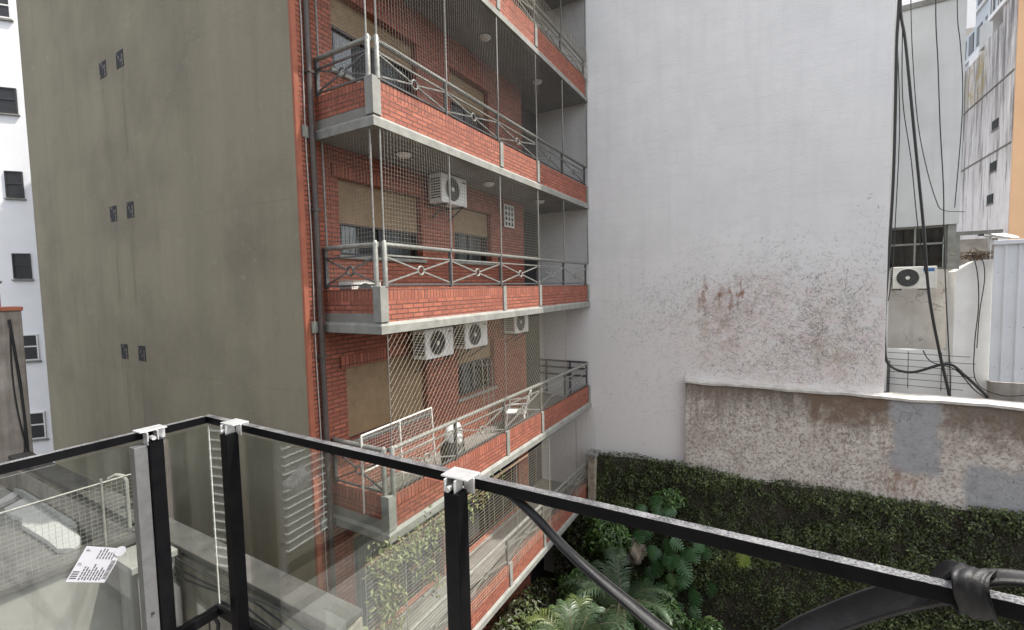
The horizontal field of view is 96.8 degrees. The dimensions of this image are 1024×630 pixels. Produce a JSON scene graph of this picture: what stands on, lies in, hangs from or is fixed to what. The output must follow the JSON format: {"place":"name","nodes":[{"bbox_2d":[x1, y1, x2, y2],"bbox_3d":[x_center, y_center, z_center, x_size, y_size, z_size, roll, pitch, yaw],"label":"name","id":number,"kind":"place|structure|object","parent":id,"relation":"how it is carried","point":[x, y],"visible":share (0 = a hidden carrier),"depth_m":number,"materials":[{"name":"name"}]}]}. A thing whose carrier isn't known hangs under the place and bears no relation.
{"place":"outdoors","nodes":[
{"label":"outdoors","id":0,"kind":"place"},
{"bbox_2d":[0,0,54,462],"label":"white building","id":1,"kind":"structure","parent":0,"point":[19,278],"depth_m":14.91,"materials":[{"name":"paint"}]},
{"bbox_2d":[0,0,13,21],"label":"window","id":2,"kind":"structure","parent":1,"relation":"in","point":[5,5],"depth_m":14.54,"materials":[{"name":"white metal"}]},
{"bbox_2d":[0,87,19,115],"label":"window","id":3,"kind":"structure","parent":1,"relation":"in","point":[8,96],"depth_m":14.67,"materials":[{"name":"glass"}]},
{"bbox_2d":[4,171,26,199],"bbox_3d":[-16.229,-4.224,14.829,0.530,0.920,0.100,-3,4,-20],"label":"window","id":4,"kind":"structure","parent":1,"relation":"in","point":[14,184],"depth_m":14.82,"materials":[{"name":"glass"}]},
{"bbox_2d":[11,253,33,280],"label":"window","id":5,"kind":"structure","parent":1,"relation":"in","point":[21,262],"depth_m":14.98,"materials":[{"name":"glass"}]},
{"bbox_2d":[23,334,41,362],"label":"window","id":6,"kind":"structure","parent":1,"relation":"in","point":[31,341],"depth_m":15.18,"materials":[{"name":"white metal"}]},
{"bbox_2d":[30,411,48,441],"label":"window","id":7,"kind":"structure","parent":1,"relation":"in","point":[38,419],"depth_m":15.34,"materials":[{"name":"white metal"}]},
{"bbox_2d":[4,498,80,553],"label":"roof panel","id":8,"kind":"structure","parent":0,"point":[25,501],"depth_m":6.95,"materials":[{"name":"white paint"}]},
{"bbox_2d":[0,488,91,577],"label":"terrace floor","id":9,"kind":"structure","parent":0,"point":[4,493],"depth_m":6.58,"materials":[{"name":"grey tile"}]},
{"bbox_2d":[0,491,17,507],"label":"roof panel","id":10,"kind":"structure","parent":9,"relation":"on","point":[12,497],"depth_m":7.97,"materials":[{"name":"white paint"}]},
{"bbox_2d":[14,488,76,530],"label":"roof panel","id":11,"kind":"structure","parent":9,"relation":"on","point":[22,493],"depth_m":7.46,"materials":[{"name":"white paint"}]},
{"bbox_2d":[107,473,131,528],"bbox_3d":[-4.941,2.673,5.750,0.227,1.383,0.052,-2,4,-9],"label":"vent pipe","id":12,"kind":"object","parent":9,"relation":"on","point":[126,491],"visible":0.54,"depth_m":5.73,"materials":[{"name":"grey paint"}]},
{"bbox_2d":[516,570,684,629],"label":"ground","id":13,"kind":"structure","parent":0,"point":[546,574],"depth_m":13.99,"materials":[{"name":"plant"}]},
{"bbox_2d":[0,306,33,489],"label":"stained wall","id":14,"kind":"structure","parent":13,"relation":"on","point":[11,440],"depth_m":8.68,"materials":[{"name":"concrete"}]},
{"bbox_2d":[7,319,25,452],"bbox_3d":[-9.481,1.630,8.746,0.021,3.102,0.127,1,4,30],"label":"cable","id":15,"kind":"object","parent":14,"relation":"attached to","point":[23,396],"visible":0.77,"depth_m":8.81,"materials":[{"name":"black rubber"}]},
{"bbox_2d":[9,329,26,448],"bbox_3d":[-9.462,1.628,8.780,0.021,3.102,0.217,1,4,30],"label":"cable","id":16,"kind":"object","parent":14,"relation":"attached to","point":[14,388],"visible":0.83,"depth_m":8.68,"materials":[{"name":"black rubber"}]},
{"bbox_2d":[9,319,29,451],"bbox_3d":[-9.474,1.628,8.758,0.035,3.101,0.140,1,4,30],"label":"cable","id":17,"kind":"object","parent":14,"relation":"attached to","point":[19,382],"visible":0.81,"depth_m":8.75,"materials":[{"name":"black rubber"}]},
{"bbox_2d":[0,527,135,629],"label":"terrace parapet","id":18,"kind":"structure","parent":13,"relation":"on","point":[50,598],"depth_m":4.97,"materials":[{"name":"concrete"}]},
{"bbox_2d":[0,473,132,586],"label":"wire screen","id":19,"kind":"object","parent":18,"relation":"on","point":[101,496],"visible":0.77,"depth_m":5.02,"materials":[{"name":"metal"}]},
{"bbox_2d":[115,545,178,629],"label":"masonry box","id":20,"kind":"object","parent":13,"relation":"on","point":[126,563],"visible":0.43,"depth_m":5.22,"materials":[{"name":"concrete"}]},
{"bbox_2d":[7,451,362,629],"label":"rough wall","id":21,"kind":"structure","parent":13,"relation":"on","point":[310,606],"depth_m":5.33,"materials":[{"name":"concrete"}]},
{"bbox_2d":[163,438,173,518],"bbox_3d":[-4.892,3.725,6.503,0.174,3.990,0.174,1,4,30],"label":"flue pipe","id":22,"kind":"object","parent":21,"relation":"attached to","point":[168,479],"visible":0.18,"depth_m":6.41,"materials":[{"name":"grey metal"}]},
{"bbox_2d":[209,618,219,629],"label":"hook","id":23,"kind":"object","parent":21,"relation":"attached to","point":[217,621],"visible":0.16,"depth_m":4.90,"materials":[{"name":"black metal"}]},
{"bbox_2d":[174,574,275,629],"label":"cable","id":24,"kind":"object","parent":21,"relation":"attached to","point":[227,594],"visible":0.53,"depth_m":4.88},
{"bbox_2d":[175,565,293,629],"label":"cable","id":25,"kind":"object","parent":21,"relation":"attached to","point":[249,600],"visible":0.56,"depth_m":4.63,"materials":[{"name":"black rubber"}]},
{"bbox_2d":[175,556,311,629],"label":"cable","id":26,"kind":"object","parent":21,"relation":"attached to","point":[255,599],"visible":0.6,"depth_m":4.57,"materials":[{"name":"black rubber"}]},
{"bbox_2d":[16,0,594,629],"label":"apartment building","id":27,"kind":"structure","parent":13,"relation":"on","point":[228,196],"depth_m":8.45,"materials":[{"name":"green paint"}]},
{"bbox_2d":[339,280,382,289],"bbox_3d":[-2.370,-0.310,7.125,0.360,0.460,0.620,1,4,30],"label":"air conditioner","id":28,"kind":"object","parent":27,"relation":"on","point":[355,282],"visible":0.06,"depth_m":6.89,"materials":[{"name":"white plastic"}]},
{"bbox_2d":[330,0,411,97],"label":"window","id":29,"kind":"structure","parent":27,"relation":"in","point":[370,25],"depth_m":7.75,"materials":[{"name":"metal"}]},
{"bbox_2d":[338,180,426,262],"bbox_3d":[-2.423,-1.615,8.176,0.490,1.300,2.090,1,4,30],"label":"window","id":30,"kind":"structure","parent":27,"relation":"in","point":[376,192],"depth_m":8.13,"materials":[{"name":"metal"}]},
{"bbox_2d":[346,355,430,445],"bbox_3d":[-2.357,1.419,8.360,0.490,1.300,2.090,1,4,30],"label":"window","id":31,"kind":"structure","parent":27,"relation":"in","point":[368,401],"depth_m":8.18,"materials":[{"name":"metal"}]},
{"bbox_2d":[360,407,435,513],"bbox_3d":[-1.815,2.312,7.529,0.032,1.235,1.712,1,4,30],"label":"clothes drying rack","id":32,"kind":"object","parent":27,"relation":"on","point":[376,466],"visible":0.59,"depth_m":7.41,"materials":[{"name":"metal"}]},
{"bbox_2d":[353,512,446,629],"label":"window","id":33,"kind":"structure","parent":27,"relation":"in","point":[361,542],"depth_m":8.54,"materials":[{"name":"metal"}]},
{"bbox_2d":[362,469,503,629],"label":"climbing vine","id":34,"kind":"object","parent":27,"relation":"attached to","point":[393,558],"visible":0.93,"depth_m":6.46,"materials":[{"name":"green plant"}]},
{"bbox_2d":[412,326,453,372],"bbox_3d":[-1.547,0.666,8.778,0.460,0.854,0.844,1,4,30],"label":"air conditioner","id":35,"kind":"object","parent":27,"relation":"attached to","point":[437,336],"visible":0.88,"depth_m":8.49,"materials":[{"name":"white plastic"}]},
{"bbox_2d":[429,172,466,222],"bbox_3d":[-1.321,-2.351,9.202,0.460,0.854,0.844,1,4,30],"label":"air conditioner","id":36,"kind":"object","parent":27,"relation":"attached to","point":[462,183],"visible":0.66,"depth_m":8.92,"materials":[{"name":"white plastic"}]},
{"bbox_2d":[440,422,464,463],"bbox_3d":[-1.100,2.417,8.466,0.462,0.920,0.566,1,4,30],"label":"bag","id":37,"kind":"object","parent":27,"relation":"on","point":[448,448],"visible":0.45,"depth_m":8.28,"materials":[{"name":"white plastic"}]},
{"bbox_2d":[449,71,483,133],"bbox_3d":[-1.108,-4.674,10.392,0.490,1.280,1.620,1,4,30],"label":"window","id":38,"kind":"structure","parent":27,"relation":"in","point":[461,82],"depth_m":10.40,"materials":[{"name":"metal"}]},
{"bbox_2d":[453,321,487,360],"bbox_3d":[-0.930,0.553,9.848,0.460,0.844,0.844,1,4,30],"label":"air conditioner","id":39,"kind":"object","parent":27,"relation":"attached to","point":[473,327],"visible":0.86,"depth_m":9.54,"materials":[{"name":"white plastic"}]},
{"bbox_2d":[453,209,494,265],"bbox_3d":[-1.046,-1.800,10.566,0.490,1.280,1.620,1,4,30],"label":"window","id":40,"kind":"structure","parent":27,"relation":"in","point":[467,242],"depth_m":10.58,"materials":[{"name":"metal"}]},
{"bbox_2d":[457,339,497,402],"bbox_3d":[-0.980,1.234,10.750,0.490,1.280,1.620,1,4,30],"label":"window","id":41,"kind":"structure","parent":27,"relation":"in","point":[466,373],"depth_m":10.77,"materials":[{"name":"metal"}]},
{"bbox_2d":[482,361,495,434],"bbox_3d":[-0.538,1.859,10.519,0.076,1.721,0.459,1,4,30],"label":"closed parasol","id":42,"kind":"object","parent":27,"relation":"on","point":[488,393],"visible":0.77,"depth_m":10.49,"materials":[{"name":"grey fabric"}]},
{"bbox_2d":[468,460,521,557],"bbox_3d":[-0.632,4.392,11.428,0.490,2.160,2.740,1,4,30],"label":"window","id":43,"kind":"structure","parent":27,"relation":"in","point":[501,500],"depth_m":11.61,"materials":[{"name":"metal"}]},
{"bbox_2d":[504,315,527,341],"bbox_3d":[0.075,0.318,11.831,0.460,0.848,0.744,1,4,30],"label":"air conditioner","id":44,"kind":"object","parent":27,"relation":"attached to","point":[522,324],"visible":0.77,"depth_m":11.54,"materials":[{"name":"white plastic"}]},
{"bbox_2d":[505,389,531,425],"bbox_3d":[0.158,2.236,10.784,0.624,0.952,0.600,-1,4,10],"label":"plastic chair","id":45,"kind":"object","parent":27,"relation":"on","point":[515,411],"visible":0.67,"depth_m":10.65,"materials":[{"name":"white plastic"}]},
{"bbox_2d":[486,574,567,629],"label":"shrub","id":46,"kind":"object","parent":13,"relation":"on","point":[524,612],"visible":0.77,"depth_m":11.15,"materials":[{"name":"green plant"}]},
{"bbox_2d":[523,591,634,629],"bbox_3d":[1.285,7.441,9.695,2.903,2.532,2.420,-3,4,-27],"label":"palm tree","id":47,"kind":"object","parent":13,"relation":"on","point":[568,620],"visible":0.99,"depth_m":10.01,"materials":[{"name":"green plant"}]},
{"bbox_2d":[551,514,609,588],"bbox_3d":[2.026,7.092,13.648,1.893,3.259,1.074,1,4,30],"label":"shrub","id":48,"kind":"object","parent":13,"relation":"on","point":[580,523],"visible":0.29,"depth_m":13.46,"materials":[{"name":"green plant"}]},
{"bbox_2d":[558,557,606,622],"bbox_3d":[1.894,7.510,12.163,1.317,2.072,1.927,1,4,30],"label":"shrub","id":49,"kind":"object","parent":13,"relation":"on","point":[568,587],"visible":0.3,"depth_m":11.82,"materials":[{"name":"green plant"}]},
{"bbox_2d":[586,449,600,566],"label":"stone pillar","id":50,"kind":"structure","parent":13,"relation":"on","point":[592,475],"depth_m":13.45,"materials":[{"name":"concrete"}]},
{"bbox_2d":[582,516,632,577],"bbox_3d":[2.739,6.913,12.828,1.414,3.138,1.216,1,4,30],"label":"shrub","id":51,"kind":"object","parent":13,"relation":"on","point":[608,534],"visible":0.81,"depth_m":12.52,"materials":[{"name":"green plant"}]},
{"bbox_2d":[561,547,673,629],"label":"palm tree","id":52,"kind":"object","parent":13,"relation":"on","point":[639,595],"visible":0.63,"depth_m":11.21,"materials":[{"name":"green plant"}]},
{"bbox_2d":[621,582,699,629],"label":"shrub","id":53,"kind":"object","parent":13,"relation":"on","point":[673,608],"visible":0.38,"depth_m":11.42,"materials":[{"name":"green plant"}]},
{"bbox_2d":[654,487,688,601],"bbox_3d":[4.298,6.530,12.292,0.648,3.896,0.899,-4,5,-42],"label":"shrub","id":54,"kind":"object","parent":13,"relation":"on","point":[674,499],"visible":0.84,"depth_m":12.08,"materials":[{"name":"green plant"}]},
{"bbox_2d":[677,613,725,629],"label":"shrub","id":55,"kind":"object","parent":13,"relation":"on","point":[711,626],"visible":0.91,"depth_m":11.17,"materials":[{"name":"green plant"}]},
{"bbox_2d":[702,615,717,622],"bbox_3d":[5.193,8.206,11.856,0.432,0.678,0.609,1,4,30],"label":"split leaf plant","id":56,"kind":"object","parent":13,"relation":"on","point":[710,616],"visible":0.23,"depth_m":11.84,"materials":[{"name":"green plant"}]},
{"bbox_2d":[535,0,896,576],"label":"party wall building","id":57,"kind":"structure","parent":13,"relation":"on","point":[756,120],"depth_m":11.72,"materials":[{"name":"white paint"}]},
{"bbox_2d":[595,194,884,444],"bbox_3d":[5.451,0.682,11.879,6.819,6.940,0.012,1,4,30],"label":"dead vine","id":58,"kind":"object","parent":57,"relation":"attached to","point":[849,340],"visible":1,"depth_m":11.18,"materials":[{"name":"brown plant"}]},
{"bbox_2d":[888,57,899,300],"bbox_3d":[8.588,-3.358,10.187,0.131,6.101,0.020,1,4,30],"label":"cable","id":59,"kind":"object","parent":57,"relation":"attached to","point":[897,178],"visible":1,"depth_m":10.18,"materials":[{"name":"black rubber"}]},
{"bbox_2d":[884,348,947,395],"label":"parapet wall","id":60,"kind":"structure","parent":57,"relation":"attached to","point":[905,364],"depth_m":11.12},
{"bbox_2d":[900,0,950,395],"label":"cable","id":61,"kind":"object","parent":57,"relation":"attached to","point":[921,202],"visible":1,"depth_m":9.99,"materials":[{"name":"black rubber"}]},
{"bbox_2d":[901,31,924,271],"bbox_3d":[8.852,-3.704,10.009,0.537,5.601,0.020,1,4,30],"label":"cable","id":62,"kind":"object","parent":61,"relation":"attached to","point":[909,149],"visible":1,"depth_m":10.05,"materials":[{"name":"black rubber"}]},
{"bbox_2d":[886,351,973,390],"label":"security bars","id":63,"kind":"object","parent":57,"relation":"attached to","point":[908,353],"visible":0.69,"depth_m":10.80,"materials":[{"name":"black metal"}]},
{"bbox_2d":[885,0,989,397],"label":"cable","id":64,"kind":"object","parent":57,"relation":"attached to","point":[984,393],"visible":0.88,"depth_m":10.14,"materials":[{"name":"black rubber"}]},
{"bbox_2d":[935,0,950,391],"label":"cable","id":65,"kind":"object","parent":64,"relation":"hanging from","point":[943,192],"visible":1,"depth_m":9.81,"materials":[{"name":"black rubber"}]},
{"bbox_2d":[922,350,985,397],"bbox_3d":[9.639,1.281,9.920,1.066,0.983,0.024,1,4,30],"label":"cable","id":66,"kind":"object","parent":64,"relation":"attached to","point":[958,372],"visible":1,"depth_m":9.85,"materials":[{"name":"black rubber"}]},
{"bbox_2d":[910,0,964,211],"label":"cable","id":67,"kind":"object","parent":57,"relation":"attached to","point":[917,115],"visible":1,"depth_m":9.92,"materials":[{"name":"black rubber"}]},
{"bbox_2d":[685,378,1023,514],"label":"boundary wall","id":68,"kind":"structure","parent":13,"relation":"on","point":[909,469],"depth_m":10.36,"materials":[{"name":"grey concrete"}]},
{"bbox_2d":[594,451,1023,629],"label":"creeping fig","id":69,"kind":"object","parent":68,"relation":"attached to","point":[919,537],"visible":0.57,"depth_m":11.04,"materials":[{"name":"plant"}]},
{"bbox_2d":[625,536,647,565],"bbox_3d":[3.486,6.663,12.831,0.658,0.870,0.442,1,4,30],"label":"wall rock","id":70,"kind":"object","parent":69,"relation":"on","point":[637,553],"depth_m":12.71,"materials":[{"name":"beige stone"}]},
{"bbox_2d":[736,553,750,568],"bbox_3d":[5.791,6.173,11.465,0.274,0.395,0.349,-2,4,-12],"label":"split leaf plant","id":71,"kind":"object","parent":69,"relation":"attached to","point":[744,558],"visible":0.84,"depth_m":11.39,"materials":[{"name":"green plant"}]},
{"bbox_2d":[687,383,1023,509],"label":"dead vine","id":72,"kind":"object","parent":68,"relation":"attached to","point":[828,443],"visible":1,"depth_m":10.73,"materials":[{"name":"brown plant"}]},
{"bbox_2d":[887,0,975,349],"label":"house","id":73,"kind":"structure","parent":13,"relation":"on","point":[910,326],"depth_m":11.12,"materials":[{"name":"paint"}]},
{"bbox_2d":[890,266,936,289],"bbox_3d":[9.781,-0.896,11.171,0.804,0.565,0.860,1,4,30],"label":"air conditioner","id":74,"kind":"object","parent":73,"relation":"attached to","point":[908,277],"visible":0.97,"depth_m":10.83,"materials":[{"name":"white plastic"}]},
{"bbox_2d":[890,225,946,270],"bbox_3d":[10.094,-1.676,11.483,1.290,1.076,0.050,1,4,30],"label":"window","id":75,"kind":"structure","parent":73,"relation":"in","point":[914,244],"depth_m":11.40,"materials":[{"name":"grey paint"}]},
{"bbox_2d":[954,0,962,207],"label":"cable","id":76,"kind":"object","parent":73,"relation":"attached to","point":[962,104],"visible":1,"depth_m":9.58,"materials":[{"name":"black rubber"}]},
{"bbox_2d":[955,238,997,282],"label":"old wall","id":77,"kind":"structure","parent":73,"relation":"attached to","point":[967,245],"depth_m":11.02,"materials":[{"name":"concrete"}]},
{"bbox_2d":[633,491,717,620],"bbox_3d":[4.298,6.364,12.120,2.167,3.275,0.815,1,4,30],"label":"split leaf plant","id":78,"kind":"object","parent":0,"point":[668,557],"visible":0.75,"depth_m":12.00,"materials":[{"name":"green plant"}]},
{"bbox_2d":[945,259,992,398],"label":"masonry pier","id":79,"kind":"structure","parent":0,"point":[962,296],"depth_m":10.41,"materials":[{"name":"white paint"}]},
{"bbox_2d":[950,247,993,264],"bbox_3d":[10.574,-1.350,10.347,0.969,0.387,0.498,1,4,30],"label":"bundle of cables","id":80,"kind":"object","parent":79,"relation":"on","point":[982,256],"visible":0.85,"depth_m":10.33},
{"bbox_2d":[965,255,984,347],"bbox_3d":[10.434,-0.303,10.272,0.338,2.111,0.018,1,4,30],"label":"cable","id":81,"kind":"object","parent":80,"relation":"hanging from","point":[981,298],"visible":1,"depth_m":10.22,"materials":[{"name":"rubber"}]},
{"bbox_2d":[978,233,1017,259],"bbox_3d":[10.881,-1.481,10.160,0.594,0.855,0.595,-3,4,-32],"label":"satellite dish","id":82,"kind":"object","parent":79,"relation":"on","point":[1001,235],"visible":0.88,"depth_m":10.21,"materials":[{"name":"white metal"}]},
{"bbox_2d":[986,239,1023,401],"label":"metal cladding","id":83,"kind":"structure","parent":79,"relation":"attached to","point":[1006,367],"depth_m":9.95,"materials":[{"name":"metal"}]},
{"bbox_2d":[955,229,1002,268],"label":"steel beam","id":84,"kind":"structure","parent":83,"relation":"attached to","point":[957,256],"depth_m":10.19,"materials":[{"name":"grey metal"}]},
{"bbox_2d":[972,253,1023,396],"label":"cable","id":85,"kind":"object","parent":83,"relation":"attached to","point":[975,335],"visible":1,"depth_m":10.23,"materials":[{"name":"black rubber"}]},
{"bbox_2d":[956,0,988,231],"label":"apartment tower","id":86,"kind":"structure","parent":0,"point":[972,42],"depth_m":32.01,"materials":[{"name":"paint"}]},
{"bbox_2d":[957,0,1023,377],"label":"stained building","id":87,"kind":"structure","parent":0,"point":[992,182],"depth_m":21.53,"materials":[{"name":"paint"}]},
{"bbox_2d":[986,193,993,205],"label":"window","id":88,"kind":"structure","parent":87,"relation":"in","point":[989,197],"depth_m":21.91,"materials":[{"name":"glass"}]},
{"bbox_2d":[990,0,994,14],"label":"window","id":89,"kind":"structure","parent":87,"relation":"in","point":[992,8],"depth_m":23.09,"materials":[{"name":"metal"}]},
{"bbox_2d":[989,160,996,173],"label":"window","id":90,"kind":"structure","parent":87,"relation":"in","point":[992,165],"depth_m":21.62,"materials":[{"name":"glass"}]},
{"bbox_2d":[991,117,998,132],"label":"window","id":91,"kind":"structure","parent":87,"relation":"in","point":[995,123],"depth_m":21.44,"materials":[{"name":"glass"}]},
{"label":"balcony floor","id":92,"kind":"structure","parent":0,"visible":0},
{"bbox_2d":[0,414,1023,629],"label":"balcony railing","id":93,"kind":"object","parent":92,"relation":"on","point":[151,518],"visible":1,"depth_m":1.40,"materials":[{"name":"black metal"}]},
{"bbox_2d":[66,546,125,582],"bbox_3d":[-1.436,0.862,1.573,0.004,0.152,0.163,1,4,30],"label":"label sticker","id":94,"kind":"object","parent":93,"relation":"attached to","point":[95,564],"visible":1,"depth_m":1.57,"materials":[{"name":"white paper"}]},
{"bbox_2d":[502,495,1023,629],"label":"strap","id":95,"kind":"object","parent":93,"relation":"hanging from","point":[972,587],"visible":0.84,"depth_m":0.83,"materials":[{"name":"black fabric"}]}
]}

